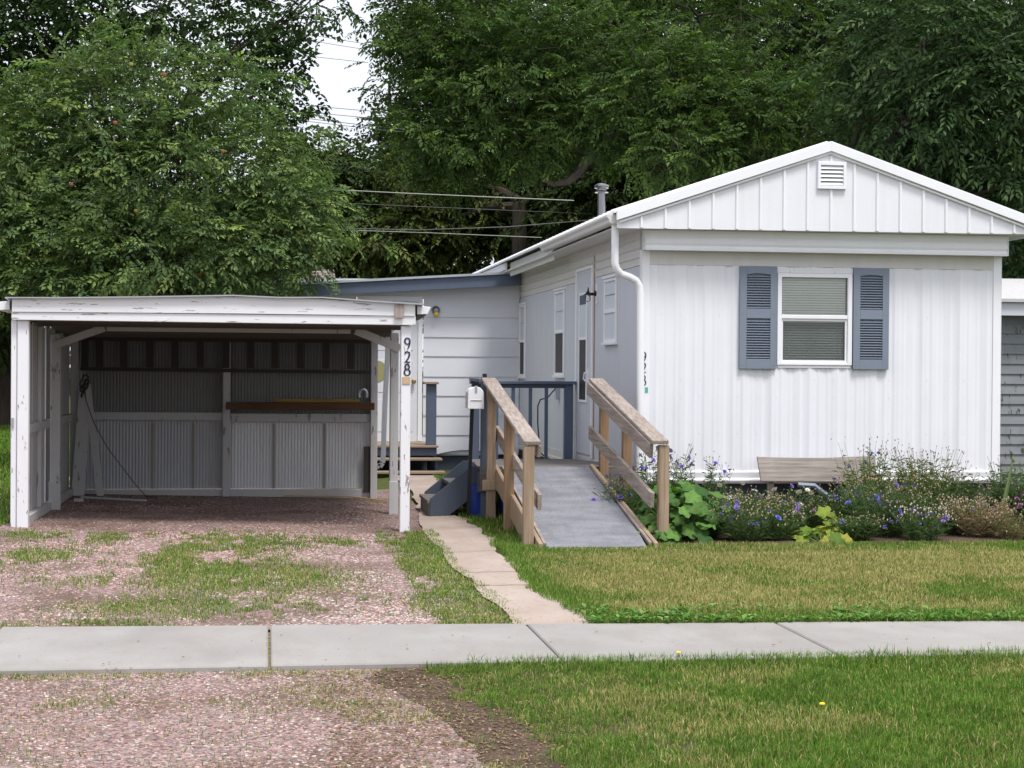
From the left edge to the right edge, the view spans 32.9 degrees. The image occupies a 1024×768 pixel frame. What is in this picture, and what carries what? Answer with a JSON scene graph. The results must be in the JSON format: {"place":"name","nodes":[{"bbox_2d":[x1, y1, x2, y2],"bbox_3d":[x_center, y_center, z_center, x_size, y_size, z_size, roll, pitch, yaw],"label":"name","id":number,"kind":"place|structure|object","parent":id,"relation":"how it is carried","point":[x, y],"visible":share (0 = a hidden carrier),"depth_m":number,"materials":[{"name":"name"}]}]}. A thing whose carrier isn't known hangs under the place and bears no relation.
{"place":"outdoors","nodes":[
{"label":"outdoors","id":0,"kind":"place"},
{"bbox_2d":[0,484,527,629],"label":"gravel drive","id":1,"kind":"structure","parent":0,"point":[256,509],"depth_m":13.46,"materials":[{"name":"gravel"}]},
{"bbox_2d":[74,498,83,501],"bbox_3d":[-4.630,1.244,18.532,0.100,0.040,0.070,0,1,-8],"label":"wood block","id":2,"kind":"object","parent":1,"relation":"on","point":[78,499],"depth_m":18.50,"materials":[{"name":"white paint"}]},
{"bbox_2d":[72,391,88,495],"bbox_3d":[-4.824,0.675,19.423,0.138,1.190,0.238,1,1,12],"label":"plank","id":3,"kind":"object","parent":1,"relation":"on","point":[80,456],"visible":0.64,"depth_m":19.41,"materials":[{"name":"white paint"}]},
{"bbox_2d":[86,384,103,495],"bbox_3d":[-4.690,0.635,19.442,0.301,1.272,0.066,1,1,35],"label":"plank","id":4,"kind":"object","parent":1,"relation":"on","point":[96,460],"visible":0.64,"depth_m":19.43,"materials":[{"name":"white paint"}]},
{"bbox_2d":[80,496,146,501],"bbox_3d":[-4.324,1.244,18.793,0.824,0.030,0.035,1,1,21],"label":"stick","id":5,"kind":"object","parent":1,"relation":"on","point":[109,498],"visible":0.93,"depth_m":18.77,"materials":[{"name":"white paint"}]},
{"bbox_2d":[0,295,430,531],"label":"carport","id":6,"kind":"object","parent":1,"relation":"on","point":[177,433],"visible":0.98,"depth_m":19.74,"materials":[{"name":"white paint"}]},
{"bbox_2d":[79,374,89,397],"bbox_3d":[-4.761,0.022,19.315,0.112,0.265,0.088,0,0,0],"label":"coiled cable","id":7,"kind":"object","parent":6,"relation":"hanging from","point":[86,385],"visible":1,"depth_m":19.30,"materials":[{"name":"rubber"}]},
{"bbox_2d":[83,380,156,497],"bbox_3d":[-4.361,0.609,19.291,0.851,1.302,0.045,0,1,4],"label":"rope","id":8,"kind":"object","parent":6,"relation":"hanging from","point":[108,448],"visible":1,"depth_m":19.29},
{"bbox_2d":[80,337,370,373],"bbox_3d":[-3.244,-0.330,19.738,3.265,0.408,0.030,0,1,-8],"label":"ladder","id":9,"kind":"object","parent":6,"relation":"attached to","point":[200,353],"visible":0.97,"depth_m":19.72,"materials":[{"name":"wood"}]},
{"bbox_2d":[226,402,374,409],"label":"lumber beam","id":10,"kind":"structure","parent":6,"relation":"on","point":[299,406],"depth_m":19.72,"materials":[{"name":"wood"}]},
{"bbox_2d":[274,399,358,402],"bbox_3d":[-2.227,0.189,19.781,0.964,0.041,0.050,0,1,-8],"label":"lumber board","id":11,"kind":"object","parent":10,"relation":"on","point":[323,400],"visible":1,"depth_m":19.76,"materials":[{"name":"wood"}]},
{"bbox_2d":[358,388,367,397],"bbox_3d":[-1.705,0.102,19.859,0.121,0.115,0.032,0,1,-8],"label":"metal hoop","id":12,"kind":"object","parent":11,"relation":"on","point":[361,390],"visible":1,"depth_m":19.85,"materials":[{"name":"metal"}]},
{"bbox_2d":[376,337,389,468],"bbox_3d":[-1.394,0.203,18.793,0.146,1.437,0.012,0,1,-8],"label":"metal strip","id":13,"kind":"object","parent":6,"relation":"hanging from","point":[384,408],"visible":0.93,"depth_m":18.79,"materials":[{"name":"metal"}]},
{"bbox_2d":[0,526,526,626],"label":"drive weeds","id":14,"kind":"object","parent":1,"relation":"on","point":[440,561],"visible":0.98,"depth_m":12.19,"materials":[{"name":"green plant"}]},
{"bbox_2d":[284,495,387,501],"bbox_3d":[-1.955,1.293,19.775,1.318,0.032,0.298,1,1,21],"label":"yellow cord","id":15,"kind":"object","parent":1,"relation":"on","point":[336,496],"visible":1,"depth_m":19.88,"materials":[{"name":"plastic"}]},
{"bbox_2d":[18,494,1012,767],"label":"leaf litter","id":16,"kind":"object","parent":1,"relation":"on","point":[448,720],"visible":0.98,"depth_m":7.53,"materials":[{"name":"brown plant"}]},
{"bbox_2d":[307,55,367,62],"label":"overhead wire","id":17,"kind":"object","parent":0,"point":[341,59],"visible":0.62,"depth_m":41.76,"materials":[{"name":"metal"}]},
{"bbox_2d":[295,104,404,113],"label":"overhead wire","id":18,"kind":"object","parent":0,"point":[351,109],"visible":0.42,"depth_m":40.80,"materials":[{"name":"metal"}]},
{"bbox_2d":[305,118,397,128],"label":"overhead wire","id":19,"kind":"object","parent":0,"point":[349,123],"visible":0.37,"depth_m":40.80,"materials":[{"name":"metal"}]},
{"bbox_2d":[308,121,409,132],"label":"overhead wire","id":20,"kind":"object","parent":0,"point":[351,126],"visible":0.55,"depth_m":41.01,"materials":[{"name":"metal"}]},
{"bbox_2d":[327,202,589,213],"bbox_3d":[-1.342,-3.166,31.089,5.668,0.125,0.010,0,1,-8],"label":"overhead wire","id":21,"kind":"object","parent":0,"point":[468,208],"visible":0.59,"depth_m":31.16,"materials":[{"name":"black rubber"}]},
{"bbox_2d":[344,190,573,200],"bbox_3d":[-1.564,-3.217,29.037,5.287,0.184,0.014,0,1,-8],"label":"overhead wire","id":22,"kind":"object","parent":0,"point":[459,195],"visible":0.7,"depth_m":29.12,"materials":[{"name":"metal"}]},
{"bbox_2d":[398,474,592,624],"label":"path","id":23,"kind":"structure","parent":0,"point":[463,538],"depth_m":12.88,"materials":[{"name":"concrete"}]},
{"bbox_2d":[419,461,478,515],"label":"side stairs","id":24,"kind":"structure","parent":23,"relation":"on","point":[446,495],"depth_m":17.38,"materials":[{"name":"wood"}]},
{"bbox_2d":[432,527,526,584],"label":"walkway joints","id":25,"kind":"object","parent":23,"relation":"on","point":[486,571],"visible":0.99,"depth_m":12.57,"materials":[{"name":"concrete"}]},
{"bbox_2d":[1,0,1019,367],"label":"sky","id":26,"kind":"structure","parent":0,"point":[334,81],"materials":[{"name":"white"}]},
{"bbox_2d":[0,621,1023,674],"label":"sidewalk","id":27,"kind":"structure","parent":0,"point":[62,650],"depth_m":9.24,"materials":[{"name":"concrete"}]},
{"bbox_2d":[268,632,564,669],"bbox_3d":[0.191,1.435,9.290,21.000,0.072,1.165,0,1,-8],"label":"sidewalk joint","id":28,"kind":"object","parent":27,"relation":"on","point":[269,655],"visible":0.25,"depth_m":8.96,"materials":[{"name":"concrete"}]},
{"bbox_2d":[0,370,1023,767],"bbox_3d":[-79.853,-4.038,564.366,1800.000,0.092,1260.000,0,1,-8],"label":"ground","id":29,"kind":"structure","parent":0,"point":[382,482],"depth_m":11.23,"materials":[{"name":"plant"}]},
{"bbox_2d":[0,423,69,525],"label":"yard grass","id":30,"kind":"structure","parent":29,"relation":"on","point":[5,448],"depth_m":23.15,"materials":[{"name":"plant"}]},
{"bbox_2d":[0,74,352,425],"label":"shade tree","id":31,"kind":"object","parent":29,"relation":"on","point":[5,374],"visible":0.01,"depth_m":39.52,"materials":[{"name":"green plant"}]},
{"bbox_2d":[0,0,369,261],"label":"cottonwood tree","id":32,"kind":"object","parent":29,"relation":"on","point":[266,38],"visible":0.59,"depth_m":34.61,"materials":[{"name":"green plant"}]},
{"bbox_2d":[0,0,377,327],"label":"apple tree","id":33,"kind":"object","parent":29,"relation":"on","point":[274,226],"visible":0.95,"depth_m":23.64,"materials":[{"name":"green plant"}]},
{"bbox_2d":[50,298,423,392],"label":"woods","id":34,"kind":"object","parent":29,"relation":"on","point":[422,352],"depth_m":89.90,"materials":[{"name":"green plant"}]},
{"bbox_2d":[0,669,531,767],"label":"gravel apron","id":35,"kind":"object","parent":29,"relation":"on","point":[155,745],"visible":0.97,"depth_m":7.16,"materials":[{"name":"brown gravel"}]},
{"bbox_2d":[0,664,552,767],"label":"apron weeds","id":36,"kind":"object","parent":35,"relation":"on","point":[379,718],"visible":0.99,"depth_m":7.58,"materials":[{"name":"green plant"}]},
{"bbox_2d":[302,269,334,277],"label":"neighbor house","id":37,"kind":"structure","parent":29,"relation":"on","point":[319,272],"depth_m":44.12,"materials":[{"name":"white"}]},
{"bbox_2d":[283,133,356,169],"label":"shade tree","id":38,"kind":"object","parent":29,"relation":"on","point":[322,139],"depth_m":59.26,"materials":[{"name":"green plant"}]},
{"bbox_2d":[229,132,433,278],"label":"shade tree","id":39,"kind":"object","parent":29,"relation":"on","point":[349,176],"visible":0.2,"depth_m":50.56,"materials":[{"name":"green plant"}]},
{"bbox_2d":[186,272,522,469],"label":"house addition","id":40,"kind":"structure","parent":29,"relation":"on","point":[466,332],"depth_m":25.67,"materials":[{"name":"paint"}]},
{"bbox_2d":[437,450,503,455],"bbox_3d":[-0.616,1.024,25.708,1.103,0.090,0.018,0,1,-8],"label":"hose","id":41,"kind":"object","parent":40,"relation":"attached to","point":[461,450],"visible":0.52,"depth_m":25.67,"materials":[{"name":"black rubber"}]},
{"bbox_2d":[333,0,475,414],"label":"shade tree","id":42,"kind":"object","parent":29,"relation":"on","point":[377,138],"visible":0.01,"depth_m":55.38,"materials":[{"name":"green plant"}]},
{"bbox_2d":[377,382,445,474],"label":"porch steps","id":43,"kind":"structure","parent":29,"relation":"on","point":[428,447],"depth_m":24.44,"materials":[{"name":"brown wood"}]},
{"bbox_2d":[331,125,586,301],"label":"shade tree","id":44,"kind":"object","parent":29,"relation":"on","point":[432,252],"visible":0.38,"depth_m":49.03,"materials":[{"name":"green plant"}]},
{"bbox_2d":[465,386,483,518],"bbox_3d":[-0.374,0.704,17.086,0.162,1.371,0.275,0,1,-8],"label":"mailbox","id":45,"kind":"object","parent":29,"relation":"on","point":[474,398],"visible":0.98,"depth_m":17.13,"materials":[{"name":"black metal"}]},
{"bbox_2d":[467,387,483,408],"bbox_3d":[-0.354,0.135,16.967,0.162,0.218,0.024,0,1,-8],"label":"door","id":46,"kind":"structure","parent":45,"relation":"in","point":[472,395],"depth_m":16.95,"materials":[{"name":"white paint"}]},
{"bbox_2d":[470,484,479,516],"bbox_3d":[-0.327,1.170,17.459,0.272,0.330,0.268,0,1,-8],"label":"recycling bin","id":47,"kind":"object","parent":29,"relation":"on","point":[475,503],"visible":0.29,"depth_m":17.36,"materials":[{"name":"blue plastic"}]},
{"bbox_2d":[498,493,519,515],"bbox_3d":[-0.027,1.173,17.481,0.272,0.330,0.268,0,1,-8],"label":"recycling bin","id":48,"kind":"object","parent":29,"relation":"on","point":[500,504],"visible":0.06,"depth_m":17.43,"materials":[{"name":"blue plastic"}]},
{"bbox_2d":[365,665,719,767],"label":"dirt strip","id":49,"kind":"object","parent":29,"relation":"on","point":[486,723],"visible":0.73,"depth_m":7.30,"materials":[{"name":"brown soil"}]},
{"bbox_2d":[469,374,635,516],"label":"porch deck","id":50,"kind":"structure","parent":29,"relation":"on","point":[567,460],"depth_m":20.79,"materials":[{"name":"blue wood"}]},
{"bbox_2d":[481,378,668,548],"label":"wheelchair ramp","id":51,"kind":"structure","parent":29,"relation":"on","point":[557,507],"depth_m":15.69,"materials":[{"name":"grey wood"}]},
{"bbox_2d":[400,0,765,191],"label":"shade tree","id":52,"kind":"object","parent":29,"relation":"on","point":[574,3],"visible":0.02,"depth_m":49.78,"materials":[{"name":"green plant"}]},
{"bbox_2d":[344,0,867,221],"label":"elm tree","id":53,"kind":"object","parent":29,"relation":"on","point":[691,127],"visible":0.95,"depth_m":31.68,"materials":[{"name":"green plant"}]},
{"bbox_2d":[493,11,731,249],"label":"shade tree","id":54,"kind":"object","parent":29,"relation":"on","point":[585,199],"visible":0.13,"depth_m":45.77,"materials":[{"name":"green plant"}]},
{"bbox_2d":[422,642,1023,767],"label":"lawn grass","id":55,"kind":"structure","parent":29,"relation":"on","point":[914,692],"depth_m":7.58,"materials":[{"name":"green plant"}]},
{"bbox_2d":[467,642,1023,666],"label":"edge tufts","id":56,"kind":"object","parent":29,"relation":"on","point":[497,660],"visible":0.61,"depth_m":8.83,"materials":[{"name":"green plant"}]},
{"bbox_2d":[472,141,1023,511],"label":"mobile home","id":57,"kind":"object","parent":29,"relation":"on","point":[811,301],"visible":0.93,"depth_m":17.69,"materials":[{"name":"white paint"}]},
{"bbox_2d":[355,230,541,237],"bbox_3d":[-1.903,-2.635,30.005,4.894,0.118,0.010,0,1,-8],"label":"overhead wire","id":58,"kind":"object","parent":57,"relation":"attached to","point":[446,233],"visible":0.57,"depth_m":30.11,"materials":[{"name":"metal"}]},
{"bbox_2d":[316,220,588,230],"bbox_3d":[-1.478,-2.831,30.568,5.894,0.256,0.018,0,1,-8],"label":"overhead wire","id":59,"kind":"object","parent":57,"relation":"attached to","point":[469,228],"visible":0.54,"depth_m":30.67,"materials":[{"name":"black rubber"}]},
{"bbox_2d":[517,302,525,378],"bbox_3d":[0.141,-0.636,25.491,0.046,1.110,0.590,0,1,-8],"label":"side window","id":60,"kind":"structure","parent":57,"relation":"in","point":[522,306],"depth_m":25.48,"materials":[{"name":"white paint"}]},
{"bbox_2d":[537,389,554,458],"bbox_3d":[0.421,0.499,21.905,0.239,0.904,0.834,0,1,4],"label":"extension cord","id":61,"kind":"object","parent":57,"relation":"hanging from","point":[537,416],"visible":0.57,"depth_m":22.05,"materials":[{"name":"black rubber"}]},
{"bbox_2d":[552,287,565,377],"bbox_3d":[0.600,-0.654,22.248,0.046,1.150,0.740,0,1,-8],"label":"side window","id":62,"kind":"structure","parent":57,"relation":"in","point":[559,293],"depth_m":22.26,"materials":[{"name":"white paint"}]},
{"bbox_2d":[574,265,593,458],"bbox_3d":[0.819,-0.263,20.526,0.090,2.240,1.100,0,1,-8],"label":"side door","id":63,"kind":"structure","parent":57,"relation":"in","point":[584,311],"depth_m":20.52,"materials":[{"name":"paint"}]},
{"bbox_2d":[601,274,617,344],"bbox_3d":[1.066,-0.807,18.959,0.046,0.760,0.700,0,1,-8],"label":"side window","id":64,"kind":"structure","parent":57,"relation":"in","point":[610,311],"depth_m":18.94,"materials":[{"name":"white paint"}]},
{"bbox_2d":[777,268,852,367],"bbox_3d":[3.078,-0.662,17.743,0.860,1.040,0.155,0,1,-8],"label":"window frame","id":65,"kind":"structure","parent":57,"relation":"in","point":[814,311],"depth_m":17.72,"materials":[{"name":"white paint"}]},
{"bbox_2d":[797,482,834,500],"bbox_3d":[3.073,1.091,17.457,0.396,0.201,0.059,0,0,-2],"label":"spout","id":66,"kind":"object","parent":57,"relation":"attached to","point":[811,485],"visible":0.66,"depth_m":17.44,"materials":[{"name":"metal"}]},
{"bbox_2d":[488,538,1023,623],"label":"front lawn grass","id":67,"kind":"structure","parent":29,"relation":"on","point":[554,572],"depth_m":12.41,"materials":[{"name":"green plant"}]},
{"bbox_2d":[612,0,947,190],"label":"shade tree","id":68,"kind":"object","parent":29,"relation":"on","point":[794,20],"visible":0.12,"depth_m":44.97,"materials":[{"name":"green plant"}]},
{"bbox_2d":[573,599,1023,623],"bbox_3d":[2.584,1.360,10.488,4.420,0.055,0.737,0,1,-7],"label":"edge weeds","id":69,"kind":"object","parent":29,"relation":"on","point":[836,609],"visible":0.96,"depth_m":10.21,"materials":[{"name":"green plant"}]},
{"bbox_2d":[650,525,1023,544],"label":"flower bed","id":70,"kind":"object","parent":29,"relation":"on","point":[945,538],"visible":0.07,"depth_m":15.37,"materials":[{"name":"soil"}]},
{"bbox_2d":[590,473,653,514],"bbox_3d":[1.036,1.079,15.977,0.504,0.560,0.513,1,1,33],"label":"cornflower","id":71,"kind":"object","parent":70,"relation":"on","point":[627,501],"visible":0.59,"depth_m":15.95,"materials":[{"name":"green plant"}]},
{"bbox_2d":[608,474,671,514],"bbox_3d":[1.309,1.063,16.865,0.675,0.579,0.679,1,1,21],"label":"bed filler","id":72,"kind":"object","parent":70,"relation":"on","point":[635,492],"visible":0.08,"depth_m":16.77,"materials":[{"name":"green plant"}]},
{"bbox_2d":[624,444,695,528],"bbox_3d":[1.358,0.943,16.267,0.666,0.832,0.721,1,1,17],"label":"cornflower","id":73,"kind":"object","parent":70,"relation":"on","point":[651,487],"visible":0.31,"depth_m":16.25,"materials":[{"name":"green plant"}]},
{"bbox_2d":[637,520,682,543],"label":"hollyhock","id":74,"kind":"object","parent":70,"relation":"on","point":[667,536],"visible":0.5,"depth_m":14.83,"materials":[{"name":"green plant"}]},
{"bbox_2d":[630,479,733,542],"bbox_3d":[1.493,1.114,15.330,0.907,0.544,0.944,0,1,-8],"label":"hollyhock","id":75,"kind":"object","parent":70,"relation":"on","point":[692,501],"visible":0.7,"depth_m":15.13,"materials":[{"name":"green plant"}]},
{"bbox_2d":[669,451,733,501],"bbox_3d":[1.823,1.008,16.922,0.733,0.696,0.664,0,1,-8],"label":"cornflower","id":76,"kind":"object","parent":70,"relation":"on","point":[709,477],"visible":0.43,"depth_m":16.94,"materials":[{"name":"green plant"}]},
{"bbox_2d":[678,492,735,536],"bbox_3d":[1.722,1.173,15.524,0.637,0.390,0.597,0,1,-8],"label":"bed filler","id":77,"kind":"object","parent":70,"relation":"on","point":[716,534],"visible":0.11,"depth_m":15.39,"materials":[{"name":"green plant"}]},
{"bbox_2d":[709,488,757,517],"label":"bed filler","id":78,"kind":"object","parent":70,"relation":"on","point":[733,496],"visible":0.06,"depth_m":16.09,"materials":[{"name":"green plant"}]},
{"bbox_2d":[713,485,782,519],"bbox_3d":[2.045,1.151,15.752,0.757,0.433,0.766,1,1,21],"label":"bed filler","id":79,"kind":"object","parent":70,"relation":"on","point":[748,508],"visible":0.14,"depth_m":15.69,"materials":[{"name":"green plant"}]},
{"bbox_2d":[702,489,798,541],"bbox_3d":[2.043,1.142,15.198,0.817,0.462,0.770,1,1,31],"label":"cornflower","id":80,"kind":"object","parent":70,"relation":"on","point":[740,524],"visible":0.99,"depth_m":15.10,"materials":[{"name":"green plant"}]},
{"bbox_2d":[717,481,820,511],"bbox_3d":[2.425,1.140,16.392,0.919,0.450,0.907,0,1,-8],"label":"daisy","id":81,"kind":"object","parent":70,"relation":"on","point":[792,486],"visible":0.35,"depth_m":16.38,"materials":[{"name":"green plant"}]},
{"bbox_2d":[746,511,813,540],"bbox_3d":[2.329,1.241,15.300,0.681,0.266,0.545,0,1,-8],"label":"bed filler","id":82,"kind":"object","parent":70,"relation":"on","point":[780,531],"visible":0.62,"depth_m":15.18,"materials":[{"name":"green plant"}]},
{"bbox_2d":[748,500,818,534],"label":"daisy","id":83,"kind":"object","parent":70,"relation":"on","point":[794,512],"visible":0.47,"depth_m":15.64,"materials":[{"name":"green plant"}]},
{"bbox_2d":[757,488,836,531],"bbox_3d":[2.640,1.157,16.017,0.811,0.426,0.775,0,1,-41],"label":"bed filler","id":84,"kind":"object","parent":70,"relation":"on","point":[813,521],"visible":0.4,"depth_m":15.88,"materials":[{"name":"green plant"}]},
{"bbox_2d":[757,456,875,497],"bbox_3d":[3.077,1.042,17.555,1.234,0.637,0.119,0,1,-8],"label":"bench","id":85,"kind":"object","parent":70,"relation":"on","point":[772,470],"visible":0.64,"depth_m":17.50,"materials":[{"name":"wood"}]},
{"bbox_2d":[788,526,852,544],"bbox_3d":[2.696,1.329,15.132,0.506,0.186,0.607,0,1,-8],"label":"squash","id":86,"kind":"object","parent":70,"relation":"on","point":[835,534],"visible":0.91,"depth_m":15.06,"materials":[{"name":"green plant"}]},
{"bbox_2d":[810,506,839,537],"bbox_3d":[2.801,1.235,15.491,0.303,0.292,0.213,0,1,-25],"label":"squash","id":87,"kind":"object","parent":70,"relation":"on","point":[824,514],"visible":0.7,"depth_m":15.47,"materials":[{"name":"green plant"}]},
{"bbox_2d":[799,484,879,529],"bbox_3d":[3.034,1.149,16.071,0.729,0.447,0.767,0,1,-8],"label":"bed filler","id":88,"kind":"object","parent":70,"relation":"on","point":[834,506],"visible":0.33,"depth_m":15.96,"materials":[{"name":"green plant"}]},
{"bbox_2d":[828,511,887,540],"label":"bed filler","id":89,"kind":"object","parent":70,"relation":"on","point":[865,530],"visible":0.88,"depth_m":15.21,"materials":[{"name":"green plant"}]},
{"bbox_2d":[831,436,905,497],"bbox_3d":[3.477,0.937,16.871,0.606,0.865,0.602,0,1,-30],"label":"aster","id":90,"kind":"object","parent":70,"relation":"on","point":[870,470],"visible":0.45,"depth_m":16.83,"materials":[{"name":"green plant"}]},
{"bbox_2d":[831,469,932,536],"bbox_3d":[3.333,1.076,15.740,0.934,0.603,0.995,0,1,-8],"label":"cornflower","id":91,"kind":"object","parent":70,"relation":"on","point":[882,501],"visible":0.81,"depth_m":15.60,"materials":[{"name":"green plant"}]},
{"bbox_2d":[866,476,952,525],"bbox_3d":[3.715,1.121,16.285,0.839,0.510,0.796,0,1,-8],"label":"bed filler","id":92,"kind":"object","parent":70,"relation":"on","point":[936,503],"visible":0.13,"depth_m":16.20,"materials":[{"name":"green plant"}]},
{"bbox_2d":[878,499,959,540],"bbox_3d":[3.627,1.198,15.368,0.670,0.370,0.645,0,1,-8],"label":"cornflower","id":93,"kind":"object","parent":70,"relation":"on","point":[912,528],"visible":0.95,"depth_m":15.31,"materials":[{"name":"green plant"}]},
{"bbox_2d":[883,440,971,499],"bbox_3d":[4.057,0.955,17.032,0.905,0.834,0.905,0,1,-43],"label":"aster","id":94,"kind":"object","parent":70,"relation":"on","point":[912,470],"visible":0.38,"depth_m":16.96,"materials":[{"name":"green plant"}]},
{"bbox_2d":[906,468,990,513],"bbox_3d":[4.192,1.090,16.656,0.768,0.573,0.692,1,1,39],"label":"aster","id":95,"kind":"object","parent":70,"relation":"on","point":[966,492],"visible":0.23,"depth_m":16.59,"materials":[{"name":"green plant"}]},
{"bbox_2d":[919,493,988,534],"bbox_3d":[4.088,1.186,15.939,0.679,0.391,0.660,1,1,32],"label":"bed filler","id":96,"kind":"object","parent":70,"relation":"on","point":[953,530],"visible":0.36,"depth_m":15.84,"materials":[{"name":"green plant"}]},
{"bbox_2d":[936,493,1022,536],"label":"dry mound","id":97,"kind":"object","parent":70,"relation":"on","point":[980,528],"visible":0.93,"depth_m":15.64,"materials":[{"name":"brown plant"}]},
{"bbox_2d":[954,471,1004,506],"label":"bed filler","id":98,"kind":"object","parent":70,"relation":"on","point":[978,489],"visible":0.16,"depth_m":17.05,"materials":[{"name":"green plant"}]},
{"bbox_2d":[970,485,1009,514],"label":"bed filler","id":99,"kind":"object","parent":70,"relation":"on","point":[987,501],"visible":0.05,"depth_m":16.89,"materials":[{"name":"green plant"}]},
{"bbox_2d":[978,508,1023,539],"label":"dry mound","id":100,"kind":"object","parent":70,"relation":"on","point":[1005,530],"visible":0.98,"depth_m":15.46,"materials":[{"name":"beige plant"}]},
{"bbox_2d":[979,456,1023,527],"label":"thistle","id":101,"kind":"object","parent":70,"relation":"on","point":[1017,493],"visible":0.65,"depth_m":16.36,"materials":[{"name":"green plant"}]},
{"bbox_2d":[1002,456,1014,510],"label":"lily stalk","id":102,"kind":"object","parent":70,"relation":"on","point":[1007,484],"visible":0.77,"depth_m":16.11,"materials":[{"name":"green"}]},
{"bbox_2d":[665,0,1021,136],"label":"shade tree","id":103,"kind":"object","parent":29,"relation":"on","point":[783,48],"depth_m":48.65,"materials":[{"name":"green plant"}]},
{"bbox_2d":[770,0,1023,302],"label":"ash tree","id":104,"kind":"object","parent":29,"relation":"on","point":[958,58],"visible":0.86,"depth_m":27.67,"materials":[{"name":"green plant"}]},
{"bbox_2d":[792,0,1023,302],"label":"shade tree","id":105,"kind":"object","parent":29,"relation":"on","point":[834,95],"visible":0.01,"depth_m":43.98,"materials":[{"name":"green plant"}]},
{"bbox_2d":[377,470,675,550],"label":"side yard grass","id":106,"kind":"structure","parent":0,"point":[485,524],"depth_m":16.28,"materials":[{"name":"plant"}]},
{"bbox_2d":[992,278,1023,490],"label":"neighbor shed","id":107,"kind":"structure","parent":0,"point":[1012,390],"depth_m":21.57,"materials":[{"name":"paint"}]}
]}

